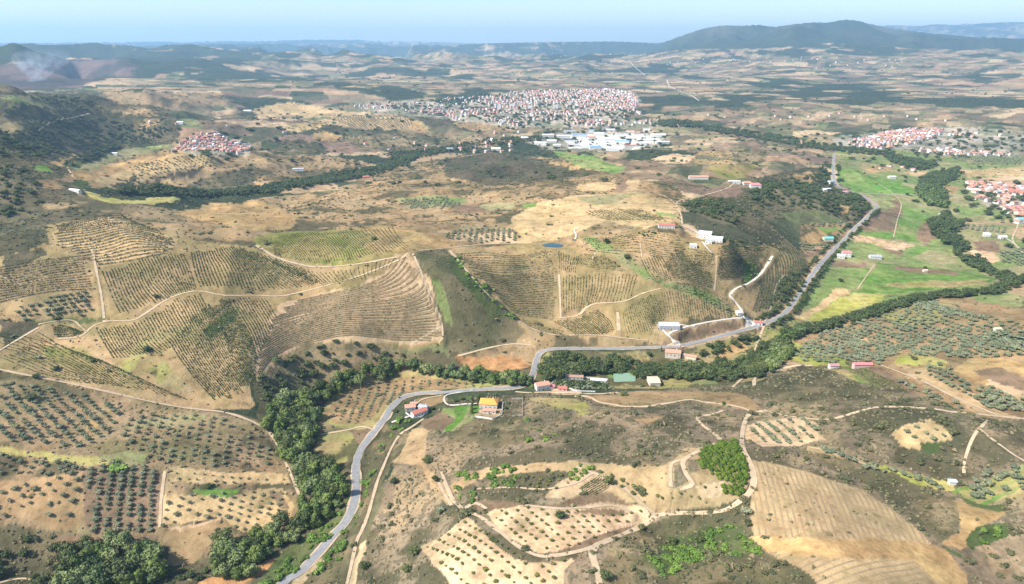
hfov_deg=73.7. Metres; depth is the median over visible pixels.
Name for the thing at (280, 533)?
tree
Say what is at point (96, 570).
tree
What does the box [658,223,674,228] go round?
house
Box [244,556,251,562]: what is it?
tree
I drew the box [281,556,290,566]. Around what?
bush
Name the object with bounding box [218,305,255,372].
vine row
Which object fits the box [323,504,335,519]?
tree
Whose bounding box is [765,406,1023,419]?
track
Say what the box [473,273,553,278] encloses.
vine row
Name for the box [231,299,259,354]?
vine row
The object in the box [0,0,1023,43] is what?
sky
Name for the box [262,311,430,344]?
vine row
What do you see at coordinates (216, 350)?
vine row
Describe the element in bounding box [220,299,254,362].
vine row
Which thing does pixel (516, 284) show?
vine row
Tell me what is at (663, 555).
bush
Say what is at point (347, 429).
track
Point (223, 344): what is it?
vine row
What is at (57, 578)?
tree
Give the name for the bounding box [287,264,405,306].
vine row
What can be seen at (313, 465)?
tree
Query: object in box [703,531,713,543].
bush
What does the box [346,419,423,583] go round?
track
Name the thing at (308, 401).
tree
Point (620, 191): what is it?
track
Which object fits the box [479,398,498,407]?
house
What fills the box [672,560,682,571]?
bush
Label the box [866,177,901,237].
track
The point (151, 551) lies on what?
tree
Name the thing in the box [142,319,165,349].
vine row
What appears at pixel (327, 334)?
vine row
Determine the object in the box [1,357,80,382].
vine row
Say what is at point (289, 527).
tree
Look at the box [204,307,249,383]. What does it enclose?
vine row
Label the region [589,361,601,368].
tree
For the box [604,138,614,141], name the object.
factory hall
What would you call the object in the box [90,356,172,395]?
vine row
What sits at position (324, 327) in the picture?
vine row
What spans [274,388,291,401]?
tree
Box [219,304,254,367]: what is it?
vine row
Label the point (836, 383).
dry tussocks
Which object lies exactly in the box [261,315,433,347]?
vine row
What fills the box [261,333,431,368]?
vine row
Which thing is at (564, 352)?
tree
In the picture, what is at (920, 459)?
bush
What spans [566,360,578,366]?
tree
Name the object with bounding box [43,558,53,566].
bush
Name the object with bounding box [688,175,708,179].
farmhouse
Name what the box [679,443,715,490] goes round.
track
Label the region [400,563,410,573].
tree
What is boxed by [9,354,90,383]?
vine row
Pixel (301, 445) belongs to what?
tree
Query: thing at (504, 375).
tree
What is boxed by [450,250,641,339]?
track
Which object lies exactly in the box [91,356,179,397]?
vine row
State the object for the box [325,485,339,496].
tree
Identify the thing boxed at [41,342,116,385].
vine row
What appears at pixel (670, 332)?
track
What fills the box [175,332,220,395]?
vine row
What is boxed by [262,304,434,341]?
vine row
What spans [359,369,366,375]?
tree
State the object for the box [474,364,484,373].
tree
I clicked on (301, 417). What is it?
tree
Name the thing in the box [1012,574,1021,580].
bush
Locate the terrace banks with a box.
[0,115,897,494]
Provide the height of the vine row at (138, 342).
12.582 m
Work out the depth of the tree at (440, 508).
488.63 m
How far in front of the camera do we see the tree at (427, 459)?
554.00 m
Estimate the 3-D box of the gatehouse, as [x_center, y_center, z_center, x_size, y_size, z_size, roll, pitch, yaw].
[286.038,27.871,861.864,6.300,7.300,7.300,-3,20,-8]
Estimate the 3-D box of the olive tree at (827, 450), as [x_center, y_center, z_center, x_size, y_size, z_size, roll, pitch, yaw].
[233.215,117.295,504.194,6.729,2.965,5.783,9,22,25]
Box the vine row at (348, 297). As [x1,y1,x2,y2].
[288,272,411,310]
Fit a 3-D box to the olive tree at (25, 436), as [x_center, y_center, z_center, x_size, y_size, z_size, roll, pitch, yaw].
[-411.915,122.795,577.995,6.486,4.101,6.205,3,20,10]
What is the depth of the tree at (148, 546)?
491.58 m
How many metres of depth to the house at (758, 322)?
856.68 m
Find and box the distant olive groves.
[0,152,1023,530]
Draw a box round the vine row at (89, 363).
[38,332,124,386]
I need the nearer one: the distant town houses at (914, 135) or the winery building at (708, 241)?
the winery building at (708, 241)
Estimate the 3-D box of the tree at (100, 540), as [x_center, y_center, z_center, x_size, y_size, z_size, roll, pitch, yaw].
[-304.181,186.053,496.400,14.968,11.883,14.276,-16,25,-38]
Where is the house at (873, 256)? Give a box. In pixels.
[868,254,881,259]
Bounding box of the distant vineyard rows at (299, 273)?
[0,114,804,329]
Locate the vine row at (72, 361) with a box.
[29,339,113,385]
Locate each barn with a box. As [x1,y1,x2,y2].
[647,376,660,385]
[982,232,990,236]
[998,235,1006,238]
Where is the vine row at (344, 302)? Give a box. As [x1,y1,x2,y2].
[276,284,415,317]
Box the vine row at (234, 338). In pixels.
[215,305,254,373]
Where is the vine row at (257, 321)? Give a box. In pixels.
[242,297,265,340]
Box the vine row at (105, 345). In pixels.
[96,329,113,357]
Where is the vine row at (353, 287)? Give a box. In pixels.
[300,262,396,299]
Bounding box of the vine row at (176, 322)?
[167,305,184,334]
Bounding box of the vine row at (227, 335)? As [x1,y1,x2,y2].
[209,305,250,374]
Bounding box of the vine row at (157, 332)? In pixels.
[149,317,169,346]
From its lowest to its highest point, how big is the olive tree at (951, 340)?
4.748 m
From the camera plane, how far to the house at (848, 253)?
1151.15 m
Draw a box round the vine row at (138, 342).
[129,326,152,355]
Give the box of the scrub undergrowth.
[0,78,1023,583]
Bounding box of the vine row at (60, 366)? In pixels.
[17,348,96,381]
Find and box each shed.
[558,385,567,390]
[590,378,606,382]
[682,353,696,360]
[728,180,740,183]
[822,236,833,241]
[828,363,839,368]
[852,362,873,368]
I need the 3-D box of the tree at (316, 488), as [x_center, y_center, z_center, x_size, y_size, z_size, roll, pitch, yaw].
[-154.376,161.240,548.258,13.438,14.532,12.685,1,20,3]
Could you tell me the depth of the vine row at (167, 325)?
740.76 m
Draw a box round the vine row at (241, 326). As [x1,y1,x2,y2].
[225,299,255,357]
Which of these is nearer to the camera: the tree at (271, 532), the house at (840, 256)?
the tree at (271, 532)
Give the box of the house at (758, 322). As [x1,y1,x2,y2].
[753,320,762,325]
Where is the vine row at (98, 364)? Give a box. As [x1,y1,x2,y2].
[57,344,136,388]
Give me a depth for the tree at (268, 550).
494.27 m
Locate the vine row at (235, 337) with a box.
[216,305,252,368]
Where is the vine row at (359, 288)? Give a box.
[294,257,405,302]
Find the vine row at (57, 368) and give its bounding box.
[14,350,95,382]
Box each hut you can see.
[947,479,957,484]
[992,327,1002,330]
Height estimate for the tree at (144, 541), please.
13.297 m
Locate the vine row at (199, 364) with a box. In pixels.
[178,332,221,393]
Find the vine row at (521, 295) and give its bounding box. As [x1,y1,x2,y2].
[491,290,552,295]
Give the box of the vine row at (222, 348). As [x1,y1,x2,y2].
[200,310,246,384]
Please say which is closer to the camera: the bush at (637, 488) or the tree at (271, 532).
the bush at (637, 488)
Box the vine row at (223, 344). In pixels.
[202,308,246,381]
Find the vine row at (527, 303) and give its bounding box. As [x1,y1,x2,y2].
[504,300,552,303]
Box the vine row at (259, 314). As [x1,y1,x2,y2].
[248,297,268,333]
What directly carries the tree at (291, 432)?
on the ground
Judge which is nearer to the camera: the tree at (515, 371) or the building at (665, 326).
the tree at (515, 371)
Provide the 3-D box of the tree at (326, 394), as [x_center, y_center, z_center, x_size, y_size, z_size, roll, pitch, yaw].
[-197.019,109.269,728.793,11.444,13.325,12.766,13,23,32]
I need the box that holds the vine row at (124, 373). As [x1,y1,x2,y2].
[74,351,164,394]
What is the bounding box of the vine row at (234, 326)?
[218,300,253,362]
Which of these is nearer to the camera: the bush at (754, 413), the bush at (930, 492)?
the bush at (930, 492)
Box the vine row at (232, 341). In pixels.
[212,307,254,379]
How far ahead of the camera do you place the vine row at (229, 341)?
731.72 m
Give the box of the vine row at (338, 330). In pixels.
[274,328,439,351]
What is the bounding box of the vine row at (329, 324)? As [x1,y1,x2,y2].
[262,321,435,351]
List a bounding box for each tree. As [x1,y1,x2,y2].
[20,434,29,439]
[22,392,36,400]
[23,407,33,411]
[28,574,47,583]
[44,572,53,582]
[46,541,60,552]
[48,569,72,583]
[52,548,84,574]
[54,540,79,560]
[62,565,89,583]
[67,555,84,569]
[75,534,94,550]
[78,547,95,560]
[79,553,106,568]
[82,537,103,551]
[82,563,109,583]
[89,515,100,521]
[89,526,97,532]
[92,541,103,554]
[93,489,101,493]
[94,574,108,583]
[97,546,105,556]
[98,547,118,560]
[101,528,117,547]
[102,556,137,583]
[104,556,123,566]
[106,458,127,471]
[110,529,134,552]
[119,574,134,583]
[124,549,142,566]
[125,540,142,552]
[130,544,142,551]
[132,568,146,583]
[135,559,148,570]
[138,543,164,562]
[139,538,159,546]
[140,543,161,551]
[142,345,150,350]
[144,561,161,582]
[145,555,167,580]
[207,537,236,557]
[208,526,232,550]
[208,553,226,566]
[210,560,219,569]
[213,562,233,577]
[219,548,231,554]
[224,537,239,544]
[226,546,246,565]
[230,565,242,580]
[235,539,253,555]
[242,561,250,569]
[242,563,260,576]
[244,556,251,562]
[247,525,259,537]
[247,544,266,564]
[248,534,262,545]
[255,530,263,539]
[259,417,270,430]
[260,533,271,547]
[262,546,273,556]
[263,520,281,534]
[265,403,275,413]
[266,410,277,417]
[266,414,275,426]
[267,529,275,542]
[270,510,289,525]
[271,421,284,432]
[272,415,286,427]
[273,428,283,438]
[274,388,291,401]
[274,399,287,409]
[274,531,285,541]
[274,535,283,546]
[275,393,293,406]
[275,430,290,441]
[275,445,287,459]
[277,438,292,448]
[278,405,295,416]
[281,434,295,446]
[281,530,299,541]
[282,410,292,419]
[284,417,295,428]
[285,446,298,461]
[285,524,295,531]
[287,427,299,436]
[289,510,309,527]
[290,460,304,472]
[291,433,298,445]
[291,456,297,464]
[292,397,303,403]
[292,403,304,410]
[292,469,304,475]
[293,524,304,532]
[294,442,308,450]
[294,473,303,484]
[295,417,305,425]
[295,446,307,454]
[295,491,309,505]
[296,410,306,417]
[296,451,311,462]
[296,502,312,520]
[297,391,307,397]
[297,415,306,421]
[298,440,310,452]
[298,478,313,495]
[299,387,313,394]
[300,424,317,436]
[300,470,313,480]
[300,511,311,529]
[301,394,315,401]
[301,406,310,413]
[302,430,313,445]
[305,399,312,405]
[305,417,313,423]
[306,438,314,446]
[306,460,321,473]
[306,474,322,491]
[307,454,323,467]
[307,511,322,527]
[309,406,323,419]
[309,497,330,506]
[310,425,319,436]
[310,468,319,475]
[310,482,328,496]
[310,488,324,500]
[311,483,320,496]
[311,499,322,517]
[312,380,323,390]
[312,392,319,399]
[316,454,335,470]
[320,492,335,506]
[321,388,330,400]
[321,470,335,480]
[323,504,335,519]
[325,382,335,388]
[325,482,337,489]
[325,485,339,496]
[327,387,336,397]
[327,463,341,476]
[329,377,338,384]
[333,473,345,486]
[334,370,343,379]
[336,381,344,392]
[336,481,350,496]
[342,368,353,379]
[353,373,365,383]
[358,560,369,568]
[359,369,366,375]
[360,361,367,369]
[370,366,386,379]
[378,356,392,365]
[379,364,392,373]
[390,477,398,483]
[394,358,405,368]
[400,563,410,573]
[405,356,418,367]
[408,544,419,554]
[419,363,432,373]
[421,455,432,462]
[430,364,442,372]
[431,475,438,481]
[436,505,444,513]
[460,364,470,374]
[467,369,477,376]
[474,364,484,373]
[480,369,490,376]
[487,374,492,382]
[500,371,509,379]
[506,375,515,385]
[508,368,519,375]
[518,373,527,380]
[536,363,551,371]
[538,366,548,373]
[549,367,561,377]
[551,362,558,369]
[554,510,565,517]
[560,350,571,358]
[565,352,576,361]
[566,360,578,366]
[567,363,581,369]
[577,364,590,369]
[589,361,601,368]
[599,569,613,579]
[605,475,615,483]
[611,357,623,364]
[613,361,626,366]
[666,536,677,544]
[671,358,684,366]
[686,359,702,366]
[691,530,705,541]
[696,367,712,375]
[704,362,722,369]
[717,367,731,377]
[722,360,736,368]
[737,354,747,360]
[740,506,752,512]
[743,364,752,369]
[750,363,766,371]
[751,361,767,368]
[754,356,765,361]
[765,357,781,368]
[766,361,773,367]
[768,346,781,352]
[769,338,783,343]
[770,341,781,346]
[777,350,787,360]
[784,342,797,351]
[785,346,794,355]
[788,330,796,338]
[823,448,832,452]
[852,354,861,358]
[870,464,878,468]
[874,355,884,360]
[912,473,921,478]
[923,477,932,481]
[946,338,955,342]
[956,352,965,357]
[969,484,980,489]
[969,491,980,497]
[972,476,979,481]
[977,489,985,494]
[982,389,990,393]
[982,478,995,485]
[992,475,1001,479]
[995,405,1003,409]
[1000,484,1010,490]
[1001,352,1012,355]
[1001,470,1009,474]
[1010,463,1019,468]
[1011,343,1020,348]
[1013,473,1023,478]
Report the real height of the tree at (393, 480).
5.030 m
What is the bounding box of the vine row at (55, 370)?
[14,353,89,381]
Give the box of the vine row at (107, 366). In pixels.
[62,346,145,388]
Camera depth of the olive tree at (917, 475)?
482.13 m
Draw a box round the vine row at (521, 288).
[483,283,556,288]
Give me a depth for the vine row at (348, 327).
782.47 m
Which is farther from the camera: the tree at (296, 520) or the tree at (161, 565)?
the tree at (296, 520)
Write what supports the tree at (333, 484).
on the ground
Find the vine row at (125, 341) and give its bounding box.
[116,327,136,353]
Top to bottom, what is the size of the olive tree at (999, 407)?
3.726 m
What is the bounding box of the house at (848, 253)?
[841,250,851,257]
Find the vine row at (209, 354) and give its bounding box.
[188,321,233,389]
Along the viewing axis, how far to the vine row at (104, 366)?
674.89 m
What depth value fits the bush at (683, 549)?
439.40 m
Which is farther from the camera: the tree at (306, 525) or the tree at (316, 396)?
the tree at (316, 396)
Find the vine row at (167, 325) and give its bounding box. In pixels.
[160,311,177,338]
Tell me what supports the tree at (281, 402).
on the ground
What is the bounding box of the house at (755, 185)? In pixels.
[749,183,761,187]
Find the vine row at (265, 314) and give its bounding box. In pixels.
[255,299,272,327]
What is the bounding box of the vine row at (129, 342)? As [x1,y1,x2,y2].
[119,325,140,353]
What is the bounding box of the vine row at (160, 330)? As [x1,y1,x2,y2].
[151,315,171,344]
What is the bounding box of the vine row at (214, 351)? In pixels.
[193,315,242,391]
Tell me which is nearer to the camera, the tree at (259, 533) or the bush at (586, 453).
the tree at (259, 533)
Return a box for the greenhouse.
[68,188,81,193]
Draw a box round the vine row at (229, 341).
[208,304,253,381]
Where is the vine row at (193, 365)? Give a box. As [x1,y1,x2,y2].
[176,339,219,397]
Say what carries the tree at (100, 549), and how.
on the ground
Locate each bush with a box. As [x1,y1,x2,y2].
[19,565,26,571]
[29,535,39,541]
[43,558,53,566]
[263,577,271,583]
[273,567,281,572]
[274,571,284,581]
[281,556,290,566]
[292,565,299,572]
[306,531,316,542]
[312,562,324,574]
[313,538,320,543]
[318,531,333,539]
[323,552,331,561]
[329,546,339,552]
[337,539,348,551]
[340,529,349,534]
[341,532,349,538]
[359,478,371,486]
[367,469,375,475]
[367,578,374,583]
[389,424,401,429]
[395,416,402,422]
[430,517,439,522]
[453,485,461,490]
[455,472,464,476]
[457,508,469,518]
[463,507,475,514]
[472,471,478,478]
[486,474,495,479]
[489,466,498,473]
[500,463,509,468]
[508,467,516,471]
[515,497,527,503]
[518,472,528,480]
[521,544,530,551]
[525,437,533,441]
[532,417,541,421]
[545,475,554,481]
[572,475,579,480]
[582,451,589,455]
[586,464,594,469]
[588,568,596,573]
[628,564,635,571]
[630,460,641,466]
[634,486,643,492]
[637,488,646,494]
[637,524,646,528]
[638,572,646,578]
[639,448,653,455]
[640,544,651,554]
[651,557,666,568]
[654,420,662,425]
[659,567,666,576]
[660,553,672,558]
[661,545,674,550]
[663,557,673,563]
[668,566,678,574]
[672,552,678,559]
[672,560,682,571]
[676,547,688,553]
[677,553,684,561]
[680,563,688,572]
[682,539,692,547]
[682,552,693,558]
[684,554,693,563]
[685,568,692,574]
[686,545,699,554]
[691,557,701,562]
[693,549,705,559]
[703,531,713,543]
[706,526,716,533]
[707,553,716,562]
[709,541,717,549]
[715,549,724,557]
[717,527,724,533]
[720,542,728,551]
[723,562,732,572]
[724,523,733,527]
[727,574,735,579]
[729,550,737,555]
[735,562,744,570]
[737,533,746,539]
[739,495,748,502]
[740,542,750,550]
[742,538,753,543]
[742,560,755,567]
[743,517,751,525]
[748,410,758,415]
[749,547,763,554]
[770,452,779,456]
[770,560,779,566]
[780,560,788,564]
[790,572,802,578]
[818,418,826,424]
[838,473,851,483]
[862,484,871,489]
[876,422,887,428]
[878,420,889,425]
[888,400,897,404]
[891,477,898,482]
[917,455,925,461]
[923,502,932,507]
[926,489,933,494]
[930,393,940,398]
[931,457,941,460]
[937,413,946,418]
[937,417,947,424]
[939,400,948,406]
[947,426,958,434]
[955,460,962,465]
[963,557,976,564]
[979,538,989,544]
[980,527,987,532]
[988,553,998,557]
[994,524,1001,532]
[995,572,1004,577]
[1005,497,1013,503]
[1005,548,1014,555]
[1006,523,1013,530]
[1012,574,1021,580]
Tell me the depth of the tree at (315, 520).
519.02 m
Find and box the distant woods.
[0,69,1023,583]
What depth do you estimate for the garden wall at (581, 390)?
687.29 m
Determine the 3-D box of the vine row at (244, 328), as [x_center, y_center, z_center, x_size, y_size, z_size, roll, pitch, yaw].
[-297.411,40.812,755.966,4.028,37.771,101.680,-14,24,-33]
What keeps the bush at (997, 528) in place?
on the ground
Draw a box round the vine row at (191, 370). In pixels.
[171,339,214,397]
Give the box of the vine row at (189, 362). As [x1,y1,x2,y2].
[172,336,215,395]
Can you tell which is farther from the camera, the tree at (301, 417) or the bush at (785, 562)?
the tree at (301, 417)
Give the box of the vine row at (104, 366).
[55,343,142,389]
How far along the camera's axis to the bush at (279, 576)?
471.38 m
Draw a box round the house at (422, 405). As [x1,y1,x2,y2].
[417,404,429,409]
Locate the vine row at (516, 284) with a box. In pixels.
[485,280,552,284]
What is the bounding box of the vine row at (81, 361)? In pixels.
[37,336,119,385]
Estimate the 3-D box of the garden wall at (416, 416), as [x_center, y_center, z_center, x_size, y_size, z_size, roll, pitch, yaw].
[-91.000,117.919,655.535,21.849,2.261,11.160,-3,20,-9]
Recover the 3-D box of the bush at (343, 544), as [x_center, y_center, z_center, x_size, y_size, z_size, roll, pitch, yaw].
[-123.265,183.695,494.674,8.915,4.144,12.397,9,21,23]
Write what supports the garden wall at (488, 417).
on the ground
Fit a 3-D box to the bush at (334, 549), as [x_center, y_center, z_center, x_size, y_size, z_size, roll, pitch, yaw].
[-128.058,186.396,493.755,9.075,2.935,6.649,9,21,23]
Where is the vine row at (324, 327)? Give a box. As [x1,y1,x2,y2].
[259,323,432,356]
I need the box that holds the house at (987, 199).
[984,197,991,201]
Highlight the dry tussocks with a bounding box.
[0,151,1023,583]
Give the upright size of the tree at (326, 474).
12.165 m
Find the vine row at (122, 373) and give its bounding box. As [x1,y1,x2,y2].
[78,351,157,393]
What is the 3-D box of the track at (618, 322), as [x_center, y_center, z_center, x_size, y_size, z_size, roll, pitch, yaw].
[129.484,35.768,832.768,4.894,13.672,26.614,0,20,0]
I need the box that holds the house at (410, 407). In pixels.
[404,402,415,411]
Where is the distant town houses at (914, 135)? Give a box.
[148,52,1023,213]
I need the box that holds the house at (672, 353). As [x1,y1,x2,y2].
[665,348,680,358]
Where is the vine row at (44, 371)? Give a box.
[4,355,85,382]
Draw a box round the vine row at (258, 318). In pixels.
[245,297,266,335]
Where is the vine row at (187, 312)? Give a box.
[180,300,195,328]
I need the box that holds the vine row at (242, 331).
[224,300,257,363]
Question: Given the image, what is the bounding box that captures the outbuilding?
[689,243,696,248]
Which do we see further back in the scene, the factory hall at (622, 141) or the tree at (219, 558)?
the factory hall at (622, 141)
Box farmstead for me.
[292,168,303,170]
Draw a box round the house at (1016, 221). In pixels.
[1012,219,1022,223]
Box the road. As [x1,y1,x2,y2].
[277,153,878,583]
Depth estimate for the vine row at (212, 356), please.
707.76 m
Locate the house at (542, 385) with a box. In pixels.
[534,380,550,390]
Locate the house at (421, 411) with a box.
[410,407,427,416]
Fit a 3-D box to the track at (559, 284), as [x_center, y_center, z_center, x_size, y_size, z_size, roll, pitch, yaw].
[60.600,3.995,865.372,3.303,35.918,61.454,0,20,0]
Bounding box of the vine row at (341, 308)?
[277,292,427,325]
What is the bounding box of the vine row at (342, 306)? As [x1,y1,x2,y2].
[269,287,425,325]
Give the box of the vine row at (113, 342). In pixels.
[104,327,123,355]
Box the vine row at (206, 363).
[184,327,229,394]
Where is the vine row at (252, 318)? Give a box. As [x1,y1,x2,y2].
[239,297,263,342]
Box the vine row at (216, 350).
[194,313,239,384]
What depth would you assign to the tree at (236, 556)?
486.02 m
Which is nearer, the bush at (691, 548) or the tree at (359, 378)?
the bush at (691, 548)
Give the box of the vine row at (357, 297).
[274,271,418,316]
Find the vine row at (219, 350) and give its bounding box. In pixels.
[198,314,242,385]
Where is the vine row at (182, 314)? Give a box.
[173,300,191,331]
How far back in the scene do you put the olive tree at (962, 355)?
664.96 m
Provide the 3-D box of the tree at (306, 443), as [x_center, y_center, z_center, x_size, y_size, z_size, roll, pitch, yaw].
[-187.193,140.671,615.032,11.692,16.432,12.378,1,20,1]
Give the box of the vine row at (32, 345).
[4,340,53,350]
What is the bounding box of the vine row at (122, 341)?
[113,326,133,354]
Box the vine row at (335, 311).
[269,298,425,332]
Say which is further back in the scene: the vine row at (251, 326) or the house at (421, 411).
the vine row at (251, 326)
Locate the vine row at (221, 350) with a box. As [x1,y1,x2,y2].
[201,315,244,384]
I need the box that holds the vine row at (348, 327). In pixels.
[258,327,435,363]
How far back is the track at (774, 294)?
937.58 m
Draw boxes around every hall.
[491,147,500,150]
[534,141,547,145]
[542,134,553,136]
[557,135,569,138]
[565,140,577,142]
[572,133,586,136]
[587,136,595,139]
[589,146,601,149]
[594,132,603,135]
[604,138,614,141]
[606,147,622,150]
[611,133,623,136]
[615,140,629,143]
[623,144,637,148]
[650,134,665,137]
[655,141,669,143]
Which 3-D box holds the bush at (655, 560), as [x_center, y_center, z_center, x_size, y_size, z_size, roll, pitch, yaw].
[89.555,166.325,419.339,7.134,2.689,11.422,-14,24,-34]
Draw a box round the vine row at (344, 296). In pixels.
[287,266,409,308]
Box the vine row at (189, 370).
[168,340,213,399]
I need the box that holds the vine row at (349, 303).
[274,287,421,320]
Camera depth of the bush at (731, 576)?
398.32 m
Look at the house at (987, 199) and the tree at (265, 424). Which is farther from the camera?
the house at (987, 199)
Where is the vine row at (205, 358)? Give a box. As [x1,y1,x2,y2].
[185,325,228,389]
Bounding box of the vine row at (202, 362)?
[182,330,225,391]
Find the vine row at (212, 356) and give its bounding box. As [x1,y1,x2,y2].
[190,319,237,392]
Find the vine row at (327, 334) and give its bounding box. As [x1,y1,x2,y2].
[257,331,419,372]
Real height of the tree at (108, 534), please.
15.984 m
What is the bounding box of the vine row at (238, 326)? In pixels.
[221,299,255,362]
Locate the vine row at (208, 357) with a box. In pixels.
[189,326,229,387]
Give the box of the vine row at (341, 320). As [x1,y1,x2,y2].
[268,317,441,345]
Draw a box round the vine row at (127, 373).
[80,352,165,393]
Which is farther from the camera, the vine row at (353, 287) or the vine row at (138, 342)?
the vine row at (353, 287)
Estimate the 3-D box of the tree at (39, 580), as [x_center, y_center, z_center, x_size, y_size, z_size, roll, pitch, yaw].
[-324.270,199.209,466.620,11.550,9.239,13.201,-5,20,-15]
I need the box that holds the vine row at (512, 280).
[480,275,552,280]
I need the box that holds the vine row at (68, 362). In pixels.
[29,343,107,383]
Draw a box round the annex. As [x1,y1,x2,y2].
[482,407,496,413]
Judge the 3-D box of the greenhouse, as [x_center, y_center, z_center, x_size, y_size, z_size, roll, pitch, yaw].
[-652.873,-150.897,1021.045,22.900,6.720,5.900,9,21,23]
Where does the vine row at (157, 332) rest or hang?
on the ground
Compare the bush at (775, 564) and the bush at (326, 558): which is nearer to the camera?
the bush at (775, 564)
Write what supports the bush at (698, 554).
on the ground
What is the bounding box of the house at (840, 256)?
[836,254,844,258]
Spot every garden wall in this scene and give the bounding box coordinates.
[406,412,424,417]
[475,405,502,419]
[552,376,607,383]
[569,388,594,391]
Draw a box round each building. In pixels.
[565,374,583,379]
[658,322,679,330]
[697,230,711,238]
[705,239,712,243]
[707,235,722,242]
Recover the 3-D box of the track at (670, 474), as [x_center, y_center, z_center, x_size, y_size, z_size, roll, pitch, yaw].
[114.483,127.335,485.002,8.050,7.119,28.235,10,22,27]
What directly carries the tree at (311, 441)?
on the ground
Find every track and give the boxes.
[0,327,38,349]
[0,369,299,493]
[0,578,47,582]
[38,113,89,130]
[38,319,86,331]
[58,253,408,338]
[89,247,104,317]
[158,470,165,526]
[255,245,396,267]
[320,426,372,434]
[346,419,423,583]
[409,326,441,345]
[412,254,443,339]
[419,243,530,250]
[437,476,452,505]
[440,471,593,557]
[443,391,476,405]
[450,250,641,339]
[457,343,530,355]
[464,502,486,508]
[477,472,597,489]
[515,391,617,393]
[524,504,629,512]
[551,189,675,203]
[558,274,561,316]
[559,288,659,317]
[575,395,750,410]
[576,466,654,514]
[588,410,767,583]
[616,312,620,330]
[633,256,690,286]
[657,324,679,344]
[668,317,741,333]
[669,459,681,486]
[676,183,733,223]
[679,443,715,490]
[696,410,723,438]
[714,255,716,290]
[729,256,773,324]
[732,320,764,386]
[752,364,812,385]
[765,275,784,320]
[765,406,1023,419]
[808,446,870,466]
[857,265,874,288]
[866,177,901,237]
[879,364,997,414]
[962,420,987,472]
[981,429,1023,460]
[1001,200,1022,251]
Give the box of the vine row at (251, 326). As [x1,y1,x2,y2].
[236,302,260,350]
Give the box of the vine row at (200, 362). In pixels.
[180,331,225,396]
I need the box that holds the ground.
[0,20,1023,583]
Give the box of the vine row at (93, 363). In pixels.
[52,341,130,387]
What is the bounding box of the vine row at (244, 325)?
[228,298,256,355]
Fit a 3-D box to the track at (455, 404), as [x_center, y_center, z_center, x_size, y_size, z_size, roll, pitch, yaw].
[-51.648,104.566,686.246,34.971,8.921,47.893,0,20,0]
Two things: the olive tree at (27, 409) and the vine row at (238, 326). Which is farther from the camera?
the vine row at (238, 326)
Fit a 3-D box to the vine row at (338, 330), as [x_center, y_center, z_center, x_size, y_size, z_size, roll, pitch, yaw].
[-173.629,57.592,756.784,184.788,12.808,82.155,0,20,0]
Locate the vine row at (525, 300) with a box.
[499,297,552,301]
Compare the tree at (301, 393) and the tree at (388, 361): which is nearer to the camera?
the tree at (301, 393)
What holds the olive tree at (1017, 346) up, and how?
on the ground
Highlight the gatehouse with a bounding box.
[735,310,742,316]
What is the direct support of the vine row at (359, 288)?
on the ground
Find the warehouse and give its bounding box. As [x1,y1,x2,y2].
[1014,217,1023,222]
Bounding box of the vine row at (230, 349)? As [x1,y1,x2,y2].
[206,308,251,384]
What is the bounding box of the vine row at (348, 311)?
[271,301,428,334]
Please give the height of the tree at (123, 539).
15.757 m
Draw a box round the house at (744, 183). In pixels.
[741,181,750,185]
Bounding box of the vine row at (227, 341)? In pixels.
[208,309,250,380]
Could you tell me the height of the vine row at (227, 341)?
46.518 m
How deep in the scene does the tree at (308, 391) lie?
714.36 m
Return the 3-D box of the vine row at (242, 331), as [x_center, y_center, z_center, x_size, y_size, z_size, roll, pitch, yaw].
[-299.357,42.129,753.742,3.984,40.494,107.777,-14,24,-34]
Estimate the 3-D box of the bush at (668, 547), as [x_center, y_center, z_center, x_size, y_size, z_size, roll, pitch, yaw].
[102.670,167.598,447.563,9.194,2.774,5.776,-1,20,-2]
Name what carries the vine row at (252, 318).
on the ground
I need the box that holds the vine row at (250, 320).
[237,299,261,344]
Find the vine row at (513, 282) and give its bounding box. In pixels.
[477,277,553,282]
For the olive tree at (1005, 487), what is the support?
on the ground
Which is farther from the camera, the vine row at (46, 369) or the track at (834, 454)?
the vine row at (46, 369)
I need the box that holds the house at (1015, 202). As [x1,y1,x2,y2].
[1010,200,1018,204]
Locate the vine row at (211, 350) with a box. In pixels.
[191,316,238,389]
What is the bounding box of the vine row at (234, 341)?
[213,306,254,377]
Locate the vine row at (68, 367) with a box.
[22,347,102,383]
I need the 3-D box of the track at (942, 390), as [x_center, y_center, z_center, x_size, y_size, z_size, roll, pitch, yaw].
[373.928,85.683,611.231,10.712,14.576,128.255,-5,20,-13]
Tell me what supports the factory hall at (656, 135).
on the ground
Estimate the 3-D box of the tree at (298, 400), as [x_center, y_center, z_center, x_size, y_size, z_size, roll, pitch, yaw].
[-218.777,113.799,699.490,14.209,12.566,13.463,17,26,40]
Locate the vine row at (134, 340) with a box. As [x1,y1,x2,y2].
[125,325,147,354]
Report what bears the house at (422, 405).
on the ground
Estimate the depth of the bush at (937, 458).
494.91 m
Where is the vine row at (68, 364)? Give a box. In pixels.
[27,346,106,384]
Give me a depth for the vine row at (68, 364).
668.03 m
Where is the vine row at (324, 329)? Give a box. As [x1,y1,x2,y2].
[265,325,423,353]
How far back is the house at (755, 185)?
1353.73 m
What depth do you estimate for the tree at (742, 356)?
763.34 m
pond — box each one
[542,243,562,246]
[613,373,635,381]
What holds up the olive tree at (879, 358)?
on the ground
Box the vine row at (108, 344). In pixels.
[100,329,116,356]
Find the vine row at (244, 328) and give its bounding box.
[227,301,257,360]
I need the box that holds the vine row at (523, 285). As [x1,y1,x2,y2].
[487,281,556,286]

